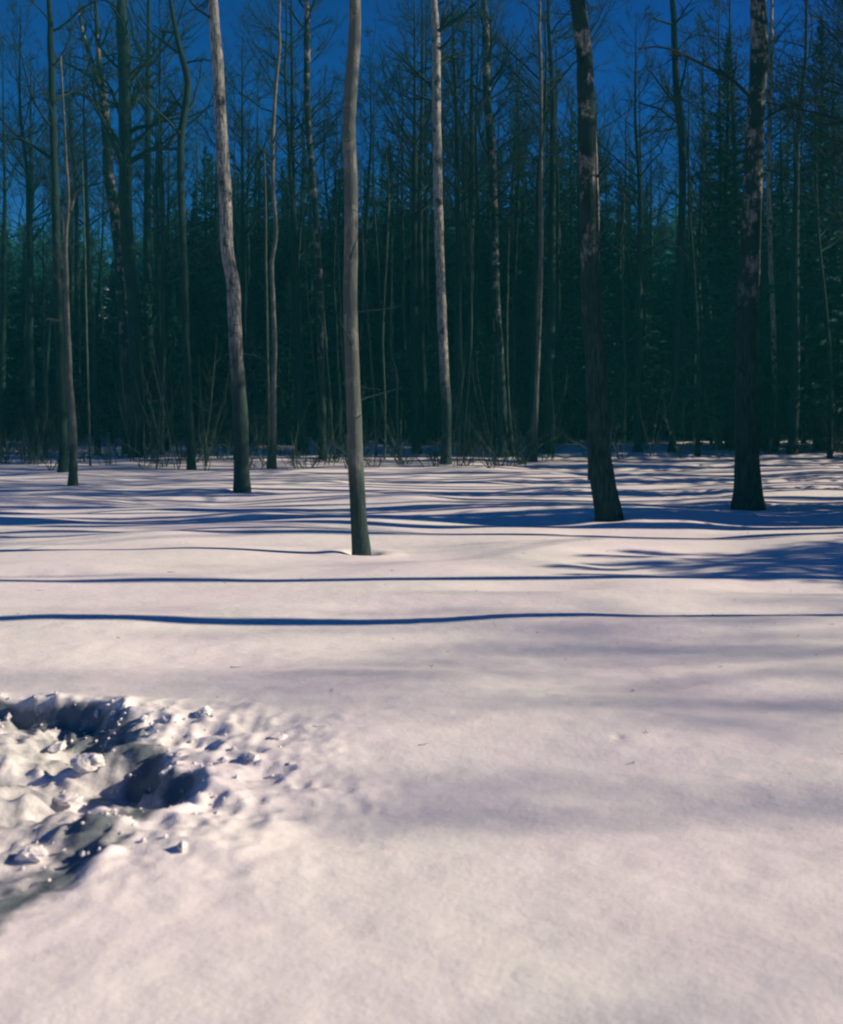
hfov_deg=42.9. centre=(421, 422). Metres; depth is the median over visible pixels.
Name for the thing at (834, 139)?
bare tree
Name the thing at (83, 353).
conifer tree
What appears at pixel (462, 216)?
bare tree
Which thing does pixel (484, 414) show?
bare shrub
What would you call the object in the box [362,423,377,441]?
bare shrub
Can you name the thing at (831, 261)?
bare tree
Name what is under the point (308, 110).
birch tree
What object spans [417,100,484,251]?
bare tree
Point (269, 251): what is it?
conifer tree
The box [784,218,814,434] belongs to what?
conifer tree
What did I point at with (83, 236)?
bare tree
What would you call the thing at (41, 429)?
bare shrub
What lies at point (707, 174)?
bare tree
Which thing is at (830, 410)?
bare tree
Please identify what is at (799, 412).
bare shrub
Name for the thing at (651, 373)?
conifer tree
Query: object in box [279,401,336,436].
bare shrub
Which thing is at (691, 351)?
conifer tree
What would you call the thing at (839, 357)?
bare tree
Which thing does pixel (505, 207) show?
conifer tree
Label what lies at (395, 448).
bare shrub
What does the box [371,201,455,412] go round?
conifer tree
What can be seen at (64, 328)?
conifer tree
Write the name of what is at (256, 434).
bare shrub
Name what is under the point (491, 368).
conifer tree
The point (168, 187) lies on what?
bare tree
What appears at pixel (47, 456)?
bare shrub
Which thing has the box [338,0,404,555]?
aspen tree
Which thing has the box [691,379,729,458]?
bare shrub
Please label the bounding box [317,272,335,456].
young sapling
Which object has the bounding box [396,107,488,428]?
bare tree
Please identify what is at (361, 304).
bare tree
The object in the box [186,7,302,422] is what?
bare tree
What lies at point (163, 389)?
young sapling
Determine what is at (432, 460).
bare shrub
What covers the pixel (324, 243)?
conifer tree
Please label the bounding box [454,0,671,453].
bare tree
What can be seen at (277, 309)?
conifer tree
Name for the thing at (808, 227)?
bare tree
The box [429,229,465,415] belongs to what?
conifer tree
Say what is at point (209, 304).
conifer tree
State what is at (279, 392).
conifer tree
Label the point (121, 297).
birch tree
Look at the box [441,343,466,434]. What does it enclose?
conifer tree
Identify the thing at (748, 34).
bare tree
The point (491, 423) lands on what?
bare shrub
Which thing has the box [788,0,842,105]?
bare tree
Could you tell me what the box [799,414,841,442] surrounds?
bare shrub
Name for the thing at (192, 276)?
conifer tree
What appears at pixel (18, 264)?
conifer tree
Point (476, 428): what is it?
bare shrub
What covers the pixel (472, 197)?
bare tree
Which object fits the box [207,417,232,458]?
bare shrub
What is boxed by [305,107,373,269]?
bare tree
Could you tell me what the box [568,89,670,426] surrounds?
bare tree
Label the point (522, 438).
bare shrub
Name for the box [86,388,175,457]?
bare shrub
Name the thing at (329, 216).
bare tree
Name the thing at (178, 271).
conifer tree
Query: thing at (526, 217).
conifer tree
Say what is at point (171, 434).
bare shrub
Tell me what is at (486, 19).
birch tree
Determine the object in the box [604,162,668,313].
conifer tree
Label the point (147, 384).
bare shrub
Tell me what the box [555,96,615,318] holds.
conifer tree
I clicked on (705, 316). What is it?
conifer tree
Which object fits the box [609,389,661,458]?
bare shrub
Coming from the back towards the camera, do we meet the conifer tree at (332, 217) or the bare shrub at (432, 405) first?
the conifer tree at (332, 217)
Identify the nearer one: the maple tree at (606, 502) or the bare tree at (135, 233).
the maple tree at (606, 502)
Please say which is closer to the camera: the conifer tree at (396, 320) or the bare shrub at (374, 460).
the bare shrub at (374, 460)
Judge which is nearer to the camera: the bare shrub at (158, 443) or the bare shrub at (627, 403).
the bare shrub at (158, 443)
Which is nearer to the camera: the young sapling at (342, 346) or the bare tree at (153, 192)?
the young sapling at (342, 346)
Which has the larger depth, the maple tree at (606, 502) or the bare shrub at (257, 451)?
the bare shrub at (257, 451)
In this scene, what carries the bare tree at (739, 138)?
on the snow ground
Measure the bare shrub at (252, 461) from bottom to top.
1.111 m
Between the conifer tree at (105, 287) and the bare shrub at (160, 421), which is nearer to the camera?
the bare shrub at (160, 421)
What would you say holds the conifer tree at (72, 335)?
on the snow ground
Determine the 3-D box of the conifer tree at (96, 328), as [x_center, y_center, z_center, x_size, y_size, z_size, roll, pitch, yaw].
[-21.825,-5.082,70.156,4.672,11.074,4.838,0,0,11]
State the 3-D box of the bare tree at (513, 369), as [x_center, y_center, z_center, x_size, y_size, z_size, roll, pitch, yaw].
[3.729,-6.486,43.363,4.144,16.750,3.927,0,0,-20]
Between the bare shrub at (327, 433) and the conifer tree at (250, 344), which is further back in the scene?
the conifer tree at (250, 344)
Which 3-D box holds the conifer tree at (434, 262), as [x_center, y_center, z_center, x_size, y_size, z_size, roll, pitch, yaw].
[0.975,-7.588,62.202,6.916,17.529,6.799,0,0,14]
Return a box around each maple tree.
[33,45,128,485]
[540,0,608,479]
[567,0,623,521]
[618,0,836,510]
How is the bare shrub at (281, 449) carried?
on the snow ground
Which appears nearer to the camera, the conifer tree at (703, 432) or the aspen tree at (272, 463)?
the aspen tree at (272, 463)
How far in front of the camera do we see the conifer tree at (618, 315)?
56.69 m
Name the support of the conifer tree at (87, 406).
on the snow ground
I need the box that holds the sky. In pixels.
[0,0,842,268]
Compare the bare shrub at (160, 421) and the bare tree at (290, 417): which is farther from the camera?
the bare tree at (290, 417)
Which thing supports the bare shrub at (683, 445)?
on the snow ground
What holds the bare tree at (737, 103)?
on the snow ground
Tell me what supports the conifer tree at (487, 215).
on the snow ground
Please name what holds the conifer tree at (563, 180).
on the snow ground
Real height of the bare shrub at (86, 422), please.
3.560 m
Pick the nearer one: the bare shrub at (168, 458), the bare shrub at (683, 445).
the bare shrub at (168, 458)
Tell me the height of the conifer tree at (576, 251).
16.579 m
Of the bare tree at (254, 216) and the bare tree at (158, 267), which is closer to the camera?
the bare tree at (158, 267)
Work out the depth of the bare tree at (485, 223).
61.35 m
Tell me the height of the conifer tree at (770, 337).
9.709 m
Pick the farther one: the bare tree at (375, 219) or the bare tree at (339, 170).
the bare tree at (339, 170)
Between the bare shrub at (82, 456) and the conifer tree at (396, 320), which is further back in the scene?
the conifer tree at (396, 320)
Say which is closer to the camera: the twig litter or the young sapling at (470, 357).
the twig litter
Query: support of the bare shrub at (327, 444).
on the snow ground
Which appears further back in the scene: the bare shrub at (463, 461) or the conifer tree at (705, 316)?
the conifer tree at (705, 316)
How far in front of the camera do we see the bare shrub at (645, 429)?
43.16 m
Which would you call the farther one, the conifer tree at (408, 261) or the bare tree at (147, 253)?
the conifer tree at (408, 261)
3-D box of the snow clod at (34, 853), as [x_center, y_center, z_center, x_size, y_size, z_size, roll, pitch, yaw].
[-1.508,1.664,4.146,0.134,0.053,0.084,0,0,-1]
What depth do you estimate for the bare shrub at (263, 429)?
39.72 m
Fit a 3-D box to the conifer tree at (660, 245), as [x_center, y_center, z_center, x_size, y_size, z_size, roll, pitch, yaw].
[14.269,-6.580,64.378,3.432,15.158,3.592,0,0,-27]
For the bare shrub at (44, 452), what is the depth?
36.95 m
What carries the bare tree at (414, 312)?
on the snow ground
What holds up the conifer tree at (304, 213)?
on the snow ground
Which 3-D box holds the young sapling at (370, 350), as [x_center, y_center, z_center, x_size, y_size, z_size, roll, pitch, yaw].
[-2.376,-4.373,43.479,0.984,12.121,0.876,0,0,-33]
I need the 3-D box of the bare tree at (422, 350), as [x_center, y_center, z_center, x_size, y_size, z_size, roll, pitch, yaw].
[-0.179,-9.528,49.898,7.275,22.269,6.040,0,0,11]
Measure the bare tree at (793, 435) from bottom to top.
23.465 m
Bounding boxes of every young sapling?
[78,161,94,465]
[151,335,178,455]
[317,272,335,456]
[332,234,346,419]
[357,166,377,455]
[377,229,399,456]
[378,123,391,458]
[458,217,486,457]
[498,208,515,456]
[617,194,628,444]
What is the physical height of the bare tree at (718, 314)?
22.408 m
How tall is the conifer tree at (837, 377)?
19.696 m
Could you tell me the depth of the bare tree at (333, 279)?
49.21 m
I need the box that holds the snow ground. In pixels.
[0,281,842,1023]
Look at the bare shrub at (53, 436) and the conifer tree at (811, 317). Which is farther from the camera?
the conifer tree at (811, 317)
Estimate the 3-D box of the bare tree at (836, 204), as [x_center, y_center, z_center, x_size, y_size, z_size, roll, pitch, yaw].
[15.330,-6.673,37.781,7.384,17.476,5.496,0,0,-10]
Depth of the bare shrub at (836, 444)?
44.40 m
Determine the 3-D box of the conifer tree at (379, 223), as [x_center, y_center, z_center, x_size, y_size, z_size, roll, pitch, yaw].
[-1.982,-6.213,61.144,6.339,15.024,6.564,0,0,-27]
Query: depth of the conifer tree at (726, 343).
46.75 m
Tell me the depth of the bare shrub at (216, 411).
49.68 m
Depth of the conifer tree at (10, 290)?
86.05 m
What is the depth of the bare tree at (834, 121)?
30.57 m
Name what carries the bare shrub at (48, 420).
on the snow ground
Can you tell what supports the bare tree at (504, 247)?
on the snow ground
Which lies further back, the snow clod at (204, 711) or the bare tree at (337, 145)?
the bare tree at (337, 145)
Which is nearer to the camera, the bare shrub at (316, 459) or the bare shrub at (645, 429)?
the bare shrub at (316, 459)
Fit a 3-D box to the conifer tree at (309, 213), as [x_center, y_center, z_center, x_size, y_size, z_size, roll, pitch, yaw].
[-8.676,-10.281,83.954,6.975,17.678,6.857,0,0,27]
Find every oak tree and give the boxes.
[0,0,106,472]
[67,0,213,457]
[620,0,702,451]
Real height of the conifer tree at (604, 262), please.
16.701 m
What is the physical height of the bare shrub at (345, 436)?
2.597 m
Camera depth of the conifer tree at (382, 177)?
82.14 m
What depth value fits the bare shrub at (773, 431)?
45.32 m
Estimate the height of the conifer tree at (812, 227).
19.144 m
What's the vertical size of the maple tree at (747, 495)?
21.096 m
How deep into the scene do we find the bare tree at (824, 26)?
33.19 m
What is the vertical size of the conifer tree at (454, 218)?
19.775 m
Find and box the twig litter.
[18,478,816,764]
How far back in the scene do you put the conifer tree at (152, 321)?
50.71 m
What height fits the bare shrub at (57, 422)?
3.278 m
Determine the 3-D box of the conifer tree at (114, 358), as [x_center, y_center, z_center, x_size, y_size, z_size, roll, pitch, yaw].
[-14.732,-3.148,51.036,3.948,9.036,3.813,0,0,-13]
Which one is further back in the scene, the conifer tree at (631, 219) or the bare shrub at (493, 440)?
the conifer tree at (631, 219)
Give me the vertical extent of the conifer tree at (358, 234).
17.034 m
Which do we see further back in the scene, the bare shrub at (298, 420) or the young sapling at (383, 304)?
the young sapling at (383, 304)
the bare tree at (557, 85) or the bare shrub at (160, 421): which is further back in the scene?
the bare tree at (557, 85)
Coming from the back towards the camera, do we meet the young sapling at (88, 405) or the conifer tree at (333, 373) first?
the conifer tree at (333, 373)
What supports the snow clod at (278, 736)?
on the snow ground
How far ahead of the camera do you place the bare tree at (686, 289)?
61.61 m
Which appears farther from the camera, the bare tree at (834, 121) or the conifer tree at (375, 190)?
the conifer tree at (375, 190)
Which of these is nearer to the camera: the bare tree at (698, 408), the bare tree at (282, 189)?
the bare tree at (698, 408)
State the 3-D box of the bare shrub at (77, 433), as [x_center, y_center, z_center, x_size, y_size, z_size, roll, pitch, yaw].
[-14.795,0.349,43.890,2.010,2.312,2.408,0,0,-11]
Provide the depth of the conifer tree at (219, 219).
71.95 m
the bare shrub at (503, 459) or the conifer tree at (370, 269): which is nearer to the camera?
the bare shrub at (503, 459)
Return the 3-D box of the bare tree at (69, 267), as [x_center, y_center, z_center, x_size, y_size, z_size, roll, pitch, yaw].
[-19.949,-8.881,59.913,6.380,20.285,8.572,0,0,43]
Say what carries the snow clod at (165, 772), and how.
on the snow ground
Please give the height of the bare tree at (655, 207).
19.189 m
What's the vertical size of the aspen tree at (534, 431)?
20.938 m
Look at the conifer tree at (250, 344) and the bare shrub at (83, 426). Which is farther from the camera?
the conifer tree at (250, 344)
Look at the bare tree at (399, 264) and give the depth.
53.97 m
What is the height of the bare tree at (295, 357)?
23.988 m
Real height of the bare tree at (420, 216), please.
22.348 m
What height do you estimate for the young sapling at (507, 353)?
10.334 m
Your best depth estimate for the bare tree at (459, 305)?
43.39 m
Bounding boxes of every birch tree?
[40,0,143,453]
[248,0,342,459]
[382,0,483,464]
[470,0,548,457]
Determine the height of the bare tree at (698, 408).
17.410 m
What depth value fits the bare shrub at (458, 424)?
38.30 m
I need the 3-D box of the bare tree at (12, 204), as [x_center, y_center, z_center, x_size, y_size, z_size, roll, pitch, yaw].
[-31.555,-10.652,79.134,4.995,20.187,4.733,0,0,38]
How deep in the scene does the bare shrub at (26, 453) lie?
39.58 m
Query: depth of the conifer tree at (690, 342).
64.00 m
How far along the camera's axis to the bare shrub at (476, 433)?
48.68 m
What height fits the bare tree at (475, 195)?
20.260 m
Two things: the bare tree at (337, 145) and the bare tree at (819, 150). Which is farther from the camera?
the bare tree at (337, 145)
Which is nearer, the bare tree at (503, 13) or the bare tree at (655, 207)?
the bare tree at (503, 13)
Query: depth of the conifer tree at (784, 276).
55.72 m
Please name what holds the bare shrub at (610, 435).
on the snow ground
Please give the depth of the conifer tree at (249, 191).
84.95 m
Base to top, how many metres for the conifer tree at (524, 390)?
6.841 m
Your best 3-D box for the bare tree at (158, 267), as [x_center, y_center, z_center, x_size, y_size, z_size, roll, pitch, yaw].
[-10.462,-6.522,43.354,7.004,16.574,5.213,0,0,8]
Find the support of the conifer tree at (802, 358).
on the snow ground
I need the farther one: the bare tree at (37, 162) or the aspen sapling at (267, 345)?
the bare tree at (37, 162)
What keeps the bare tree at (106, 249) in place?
on the snow ground
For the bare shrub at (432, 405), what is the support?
on the snow ground
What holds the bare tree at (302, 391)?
on the snow ground
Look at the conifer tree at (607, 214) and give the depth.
82.51 m
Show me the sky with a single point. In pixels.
(661, 36)
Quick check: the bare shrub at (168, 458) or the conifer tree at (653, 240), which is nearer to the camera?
the bare shrub at (168, 458)
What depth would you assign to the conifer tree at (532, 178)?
77.60 m
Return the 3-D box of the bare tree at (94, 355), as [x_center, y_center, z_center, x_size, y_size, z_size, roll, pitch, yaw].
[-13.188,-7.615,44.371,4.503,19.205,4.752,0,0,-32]
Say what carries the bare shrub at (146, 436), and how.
on the snow ground
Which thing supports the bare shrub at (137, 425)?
on the snow ground
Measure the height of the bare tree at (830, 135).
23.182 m
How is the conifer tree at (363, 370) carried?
on the snow ground
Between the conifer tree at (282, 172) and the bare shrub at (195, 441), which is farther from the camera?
the conifer tree at (282, 172)
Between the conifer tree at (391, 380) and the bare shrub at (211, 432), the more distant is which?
the conifer tree at (391, 380)
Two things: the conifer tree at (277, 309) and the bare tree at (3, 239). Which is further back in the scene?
the conifer tree at (277, 309)
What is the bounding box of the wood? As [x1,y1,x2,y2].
[0,193,808,335]
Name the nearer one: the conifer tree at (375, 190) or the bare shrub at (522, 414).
the bare shrub at (522, 414)
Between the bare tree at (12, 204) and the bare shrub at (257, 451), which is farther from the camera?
the bare tree at (12, 204)
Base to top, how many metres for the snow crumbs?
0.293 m
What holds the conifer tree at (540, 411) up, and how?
on the snow ground
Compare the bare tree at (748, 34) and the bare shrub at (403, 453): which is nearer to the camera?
the bare shrub at (403, 453)
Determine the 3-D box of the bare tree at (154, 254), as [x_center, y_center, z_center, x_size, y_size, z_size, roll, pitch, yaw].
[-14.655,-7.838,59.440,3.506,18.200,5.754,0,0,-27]
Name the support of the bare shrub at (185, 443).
on the snow ground
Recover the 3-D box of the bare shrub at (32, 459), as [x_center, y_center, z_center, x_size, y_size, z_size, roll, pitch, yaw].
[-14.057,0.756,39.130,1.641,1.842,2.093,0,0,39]
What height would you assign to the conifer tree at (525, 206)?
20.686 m
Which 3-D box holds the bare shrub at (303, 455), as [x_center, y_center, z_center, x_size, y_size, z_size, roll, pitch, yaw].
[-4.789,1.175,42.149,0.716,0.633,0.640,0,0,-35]
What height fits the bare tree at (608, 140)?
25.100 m
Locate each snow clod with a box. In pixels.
[14,845,46,862]
[47,741,66,751]
[53,792,83,806]
[70,753,104,771]
[158,769,170,776]
[195,705,212,716]
[244,751,258,760]
[269,732,287,739]
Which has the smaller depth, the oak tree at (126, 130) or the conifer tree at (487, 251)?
the oak tree at (126, 130)
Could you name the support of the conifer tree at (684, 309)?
on the snow ground
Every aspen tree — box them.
[180,0,267,492]
[227,0,311,468]
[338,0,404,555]
[511,0,561,461]
[729,0,806,451]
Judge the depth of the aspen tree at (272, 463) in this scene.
37.38 m
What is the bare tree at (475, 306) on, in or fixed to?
on the snow ground
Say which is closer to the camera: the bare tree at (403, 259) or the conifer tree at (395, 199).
the bare tree at (403, 259)
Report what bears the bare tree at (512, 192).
on the snow ground
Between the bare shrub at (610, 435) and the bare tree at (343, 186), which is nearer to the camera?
the bare shrub at (610, 435)
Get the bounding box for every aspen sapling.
[246,149,269,466]
[678,93,709,439]
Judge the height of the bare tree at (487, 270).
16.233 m
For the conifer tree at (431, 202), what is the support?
on the snow ground
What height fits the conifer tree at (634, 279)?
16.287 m
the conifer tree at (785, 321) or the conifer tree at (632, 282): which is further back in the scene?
the conifer tree at (632, 282)
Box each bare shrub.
[0,427,25,463]
[0,430,23,461]
[0,434,15,455]
[1,419,57,464]
[2,407,38,452]
[5,436,39,463]
[11,405,68,460]
[20,384,52,464]
[22,370,81,454]
[23,392,90,460]
[24,424,68,470]
[30,390,57,454]
[32,405,86,455]
[38,381,88,450]
[40,443,68,463]
[52,389,92,449]
[76,393,117,444]
[79,442,100,461]
[83,429,119,464]
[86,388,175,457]
[92,333,147,461]
[107,381,185,445]
[108,342,180,466]
[110,355,183,468]
[113,392,178,462]
[119,351,173,421]
[121,335,196,469]
[123,417,166,451]
[132,447,160,468]
[139,362,183,459]
[141,439,178,467]
[142,441,165,458]
[144,353,207,450]
[145,412,177,449]
[172,418,213,456]
[172,420,228,462]
[172,450,186,462]
[183,376,230,461]
[193,356,254,470]
[193,413,249,455]
[202,405,265,460]
[203,374,253,444]
[205,419,232,452]
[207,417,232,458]
[208,374,263,469]
[208,379,289,466]
[225,362,266,456]
[227,357,269,444]
[248,387,295,460]
[249,440,266,457]
[249,443,277,469]
[276,435,310,468]
[276,443,289,455]
[277,373,312,456]
[277,411,292,445]
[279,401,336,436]
[289,437,327,467]
[290,447,305,457]
[297,414,364,462]
[316,377,346,464]
[316,387,388,466]
[318,446,336,460]
[328,426,381,465]
[329,418,372,458]
[333,399,390,459]
[336,367,386,467]
[362,398,399,442]
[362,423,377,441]
[363,446,386,466]
[375,384,455,463]
[385,438,421,463]
[386,431,409,456]
[392,352,464,454]
[409,441,438,466]
[420,443,440,459]
[423,340,480,448]
[431,382,475,434]
[435,424,493,466]
[439,386,495,458]
[440,413,490,443]
[445,350,508,464]
[446,407,489,465]
[452,415,493,446]
[458,344,516,460]
[459,381,566,466]
[468,435,508,468]
[468,442,489,457]
[476,416,514,451]
[495,370,557,448]
[502,429,541,465]
[503,393,563,463]
[514,421,562,452]
[516,436,555,462]
[523,412,562,449]
[540,356,579,460]
[551,363,634,450]
[554,379,581,442]
[554,421,579,443]
[560,404,618,452]
[561,426,580,442]
[608,343,661,451]
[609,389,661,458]
[631,404,652,448]
[635,368,704,456]
[648,432,660,442]
[659,380,692,458]
[678,423,707,444]
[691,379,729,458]
[762,383,820,453]
[779,427,817,452]
[783,363,812,442]
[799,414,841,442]
[807,414,842,450]
[817,396,842,452]
[823,434,842,452]
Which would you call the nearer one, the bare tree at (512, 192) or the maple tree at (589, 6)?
the maple tree at (589, 6)
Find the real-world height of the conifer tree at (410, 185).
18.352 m
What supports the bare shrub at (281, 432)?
on the snow ground
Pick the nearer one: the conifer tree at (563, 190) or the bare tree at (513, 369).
the bare tree at (513, 369)
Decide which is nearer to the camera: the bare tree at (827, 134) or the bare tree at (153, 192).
the bare tree at (827, 134)
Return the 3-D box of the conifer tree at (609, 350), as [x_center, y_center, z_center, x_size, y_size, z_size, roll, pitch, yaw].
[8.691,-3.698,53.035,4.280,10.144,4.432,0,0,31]
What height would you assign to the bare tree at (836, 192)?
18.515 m
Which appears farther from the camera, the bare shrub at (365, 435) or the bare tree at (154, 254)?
the bare tree at (154, 254)
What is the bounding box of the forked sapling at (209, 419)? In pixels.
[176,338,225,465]
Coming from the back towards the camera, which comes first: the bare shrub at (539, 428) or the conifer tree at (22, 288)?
the conifer tree at (22, 288)
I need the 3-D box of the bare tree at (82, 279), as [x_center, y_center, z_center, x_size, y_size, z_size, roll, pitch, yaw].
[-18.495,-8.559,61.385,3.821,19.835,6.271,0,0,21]
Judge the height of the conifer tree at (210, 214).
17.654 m
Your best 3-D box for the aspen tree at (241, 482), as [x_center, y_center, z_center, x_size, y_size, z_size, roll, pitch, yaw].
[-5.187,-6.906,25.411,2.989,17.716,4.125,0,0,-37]
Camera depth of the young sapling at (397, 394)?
43.30 m
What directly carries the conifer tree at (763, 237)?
on the snow ground
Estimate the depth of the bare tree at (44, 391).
43.62 m
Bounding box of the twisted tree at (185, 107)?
[117,0,211,469]
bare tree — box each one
[0,0,110,453]
[0,23,92,440]
[0,25,93,444]
[0,78,142,348]
[0,93,64,435]
[0,122,25,272]
[0,147,25,266]
[0,162,71,456]
[2,7,167,440]
[6,117,81,279]
[11,140,114,318]
[18,98,112,446]
[21,69,117,331]
[21,115,105,448]
[38,5,155,455]
[59,66,186,431]
[60,113,111,416]
[62,167,142,286]
[69,97,136,433]
[70,94,174,434]
[81,172,137,387]
[84,0,237,439]
[91,195,113,347]
[99,0,198,454]
[99,63,247,452]
[101,7,260,450]
[107,184,153,267]
[118,68,216,324]
[132,122,192,315]
[132,138,187,252]
[133,189,174,285]
[153,67,284,275]
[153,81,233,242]
[165,72,255,290]
[175,56,329,276]
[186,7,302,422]
[189,140,290,331]
[196,172,252,278]
[202,86,288,312]
[204,0,383,452]
[216,60,341,288]
[229,0,363,453]
[245,114,327,297]
[248,80,337,444]
[279,83,387,434]
[298,53,397,442]
[299,100,384,368]
[301,102,376,445]
[304,25,410,376]
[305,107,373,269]
[319,116,380,265]
[331,0,498,444]
[336,116,417,437]
[337,65,480,438]
[337,110,412,438]
[356,0,500,442]
[360,0,478,390]
[361,0,479,453]
[372,0,563,455]
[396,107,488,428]
[397,9,498,452]
[408,0,544,445]
[411,0,576,294]
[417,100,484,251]
[422,87,510,439]
[426,0,528,451]
[429,76,568,416]
[432,142,490,298]
[444,137,508,427]
[444,159,484,300]
[445,190,506,363]
[450,19,577,330]
[452,61,569,455]
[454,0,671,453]
[455,152,530,417]
[465,152,530,292]
[474,47,632,442]
[477,0,589,461]
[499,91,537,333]
[504,29,623,430]
[510,0,632,432]
[560,0,734,451]
[560,49,714,280]
[560,82,653,240]
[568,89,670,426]
[602,161,654,345]
[606,44,713,456]
[606,85,678,311]
[615,138,676,279]
[616,0,812,448]
[633,14,766,329]
[634,147,713,364]
[641,0,810,334]
[645,151,695,244]
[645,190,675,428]
[647,82,722,441]
[651,26,790,440]
[651,71,733,440]
[658,96,739,242]
[667,141,722,319]
[687,23,817,436]
[695,0,842,454]
[695,78,814,252]
[696,35,814,325]
[716,121,790,239]
[722,26,842,194]
[723,26,842,457]
[731,111,805,445]
[742,17,842,148]
[763,61,829,442]
[764,86,842,279]
[765,0,842,445]
[765,2,842,168]
[767,0,842,268]
[767,20,842,170]
[768,0,842,458]
[769,0,842,91]
[774,0,842,182]
[776,65,842,278]
[785,138,842,440]
[787,56,842,136]
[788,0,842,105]
[789,0,842,140]
[799,128,826,274]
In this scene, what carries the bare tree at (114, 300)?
on the snow ground
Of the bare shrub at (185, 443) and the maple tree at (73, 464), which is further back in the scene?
the bare shrub at (185, 443)
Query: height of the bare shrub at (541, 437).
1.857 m
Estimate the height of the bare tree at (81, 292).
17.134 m
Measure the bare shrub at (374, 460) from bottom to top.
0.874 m
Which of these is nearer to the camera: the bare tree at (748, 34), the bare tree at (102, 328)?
the bare tree at (748, 34)
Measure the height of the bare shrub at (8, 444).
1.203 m
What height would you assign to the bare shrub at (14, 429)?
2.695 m
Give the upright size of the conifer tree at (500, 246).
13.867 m
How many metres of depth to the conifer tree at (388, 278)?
59.70 m
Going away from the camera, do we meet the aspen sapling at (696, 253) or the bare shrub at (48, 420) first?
the bare shrub at (48, 420)
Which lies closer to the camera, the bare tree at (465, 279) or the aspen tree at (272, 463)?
the aspen tree at (272, 463)
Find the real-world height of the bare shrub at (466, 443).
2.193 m
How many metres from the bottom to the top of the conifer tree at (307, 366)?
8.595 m
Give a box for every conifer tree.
[0,222,37,359]
[0,233,22,407]
[0,245,41,422]
[0,277,25,425]
[6,242,54,433]
[7,266,82,436]
[10,224,40,344]
[18,275,54,433]
[21,288,99,442]
[37,283,89,378]
[41,294,109,427]
[65,303,108,421]
[76,262,147,443]
[81,275,110,407]
[82,370,103,434]
[84,242,113,368]
[85,285,143,421]
[110,254,185,433]
[141,204,181,357]
[143,244,203,434]
[156,189,224,389]
[168,146,225,360]
[172,234,209,329]
[178,153,221,384]
[192,242,230,435]
[194,261,270,438]
[203,195,232,260]
[214,174,253,368]
[217,152,305,414]
[219,239,253,370]
[229,314,266,442]
[230,175,246,249]
[239,158,257,269]
[246,174,288,351]
[246,213,279,426]
[246,299,277,424]
[248,300,286,428]
[248,306,294,439]
[249,188,315,362]
[250,276,318,443]
[258,216,342,436]
[266,278,327,433]
[275,146,328,334]
[275,165,290,290]
[277,157,299,263]
[290,184,324,278]
[300,206,343,429]
[302,169,379,408]
[305,189,343,332]
[307,255,378,441]
[314,342,343,430]
[326,167,343,302]
[327,190,401,422]
[327,292,383,429]
[327,308,344,435]
[341,280,401,434]
[342,186,369,291]
[345,142,431,430]
[357,166,382,327]
[358,169,385,281]
[363,157,392,334]
[364,278,410,422]
[365,188,432,418]
[366,334,410,440]
[368,188,410,417]
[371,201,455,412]
[382,172,405,285]
[394,151,417,326]
[405,161,465,331]
[425,314,456,441]
[428,157,450,287]
[428,256,482,425]
[429,210,451,317]
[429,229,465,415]
[430,190,493,362]
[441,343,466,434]
[444,130,483,309]
[444,171,455,275]
[450,219,520,421]
[452,131,527,420]
[465,198,539,424]
[475,329,522,442]
[478,145,529,331]
[479,307,505,420]
[480,99,535,333]
[480,211,554,432]
[488,326,526,429]
[501,79,586,429]
[507,311,554,429]
[508,244,544,333]
[514,140,534,286]
[516,315,567,444]
[526,158,544,270]
[531,141,576,275]
[543,176,616,435]
[554,260,632,433]
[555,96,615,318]
[555,141,573,224]
[562,177,625,334]
[564,148,657,417]
[575,343,615,432]
[582,214,654,416]
[599,160,627,333]
[603,280,654,436]
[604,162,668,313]
[604,175,642,369]
[608,258,686,442]
[609,220,672,413]
[632,268,690,436]
[633,184,673,327]
[647,211,674,344]
[655,222,691,364]
[656,228,707,427]
[658,33,812,449]
[666,187,715,364]
[667,212,707,408]
[677,289,715,438]
[678,311,710,419]
[682,161,763,386]
[686,334,723,444]
[702,143,784,361]
[758,16,842,450]
[758,208,813,444]
[758,292,788,447]
[759,110,842,437]
[759,293,790,429]
[764,147,792,228]
[771,80,842,424]
[779,274,813,427]
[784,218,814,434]
[788,301,838,429]
[799,129,842,367]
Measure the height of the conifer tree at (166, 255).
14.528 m
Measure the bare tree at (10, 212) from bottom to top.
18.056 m
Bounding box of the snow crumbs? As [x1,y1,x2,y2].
[0,691,281,881]
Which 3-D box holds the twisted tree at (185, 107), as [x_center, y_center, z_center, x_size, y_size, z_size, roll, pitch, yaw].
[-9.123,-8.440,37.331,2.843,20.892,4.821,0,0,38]
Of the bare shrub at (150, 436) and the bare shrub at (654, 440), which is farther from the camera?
the bare shrub at (654, 440)
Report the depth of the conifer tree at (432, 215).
64.76 m
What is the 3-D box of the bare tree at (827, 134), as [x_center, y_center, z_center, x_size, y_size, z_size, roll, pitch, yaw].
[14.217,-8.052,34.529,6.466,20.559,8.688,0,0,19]
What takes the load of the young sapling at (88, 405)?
on the snow ground
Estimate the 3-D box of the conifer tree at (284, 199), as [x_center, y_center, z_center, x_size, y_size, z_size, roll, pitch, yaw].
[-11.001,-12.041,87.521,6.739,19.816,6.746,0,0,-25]
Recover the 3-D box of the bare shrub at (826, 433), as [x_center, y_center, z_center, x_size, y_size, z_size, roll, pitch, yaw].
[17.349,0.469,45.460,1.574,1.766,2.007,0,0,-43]
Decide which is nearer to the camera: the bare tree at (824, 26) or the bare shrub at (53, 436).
the bare tree at (824, 26)
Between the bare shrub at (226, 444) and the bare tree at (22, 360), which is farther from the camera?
the bare tree at (22, 360)
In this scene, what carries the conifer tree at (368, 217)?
on the snow ground

